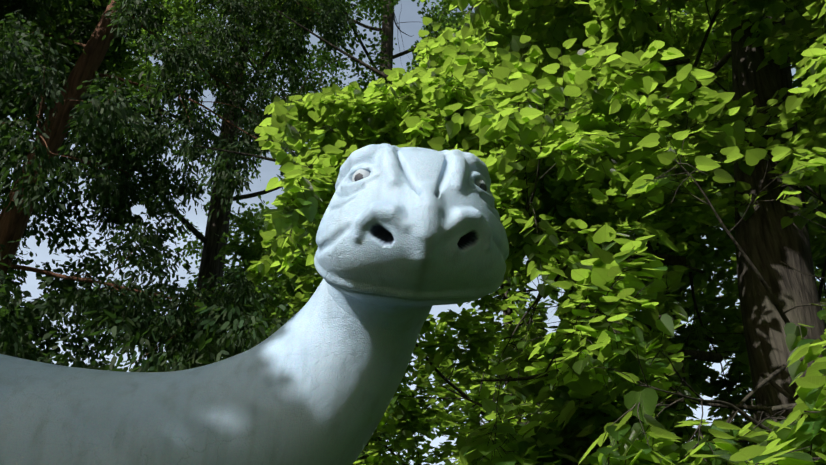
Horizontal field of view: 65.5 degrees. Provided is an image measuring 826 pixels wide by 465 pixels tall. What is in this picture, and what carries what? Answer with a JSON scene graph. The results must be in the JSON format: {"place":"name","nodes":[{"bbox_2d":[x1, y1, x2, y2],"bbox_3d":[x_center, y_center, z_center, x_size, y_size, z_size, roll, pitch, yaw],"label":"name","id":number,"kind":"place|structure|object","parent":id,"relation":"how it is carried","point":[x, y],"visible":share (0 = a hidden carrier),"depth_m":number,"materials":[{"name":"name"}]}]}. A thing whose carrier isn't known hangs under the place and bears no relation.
{"place":"outdoors","nodes":[
{"label":"outdoors","id":0,"kind":"place"},
{"bbox_2d":[0,0,199,368],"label":"dark tree","id":1,"kind":"object","parent":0,"point":[64,286],"depth_m":12.30,"materials":[{"name":"green plant"}]},
{"bbox_2d":[0,0,367,371],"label":"cypress tree","id":2,"kind":"object","parent":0,"point":[131,322],"depth_m":9.35,"materials":[{"name":"green plant"}]},
{"bbox_2d":[0,0,458,344],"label":"maple tree","id":3,"kind":"object","parent":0,"point":[129,61],"depth_m":15.02,"materials":[{"name":"green plant"}]},
{"bbox_2d":[163,190,445,464],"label":"tree","id":4,"kind":"object","parent":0,"point":[250,253],"depth_m":12.05,"materials":[{"name":"green plant"}]},
{"bbox_2d":[144,0,510,461],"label":"maple tree","id":5,"kind":"object","parent":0,"point":[437,15],"depth_m":18.84,"materials":[{"name":"green plant"}]},
{"bbox_2d":[0,0,820,464],"label":"sky","id":6,"kind":"structure","parent":0,"point":[408,9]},
{"bbox_2d":[246,26,814,464],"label":"tree","id":7,"kind":"object","parent":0,"point":[482,347],"depth_m":7.92,"materials":[{"name":"green plant"}]},
{"bbox_2d":[442,5,825,320],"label":"maple tree","id":8,"kind":"object","parent":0,"point":[462,16],"depth_m":19.68,"materials":[{"name":"green plant"}]},
{"bbox_2d":[664,0,825,282],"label":"maple tree","id":9,"kind":"object","parent":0,"point":[799,81],"depth_m":5.76,"materials":[{"name":"green plant"}]},
{"label":"grass","id":10,"kind":"object","parent":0,"visible":0},
{"bbox_2d":[11,53,89,120],"bbox_3d":[-14.888,-3.656,12.034,16.087,21.060,14.220,-1,-28,1],"label":"park tree","id":11,"kind":"object","parent":10,"relation":"on","point":[20,113],"visible":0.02,"depth_m":12.98,"materials":[{"name":"green plant"}]},
{"bbox_2d":[0,143,508,464],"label":"brontosaurus statue","id":12,"kind":"object","parent":10,"relation":"on","point":[407,238],"visible":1,"depth_m":3.15,"materials":[{"name":"paint"}]},
{"bbox_2d":[194,0,825,464],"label":"linden tree","id":13,"kind":"object","parent":10,"relation":"on","point":[536,56],"depth_m":4.79,"materials":[{"name":"green plant"}]}
]}

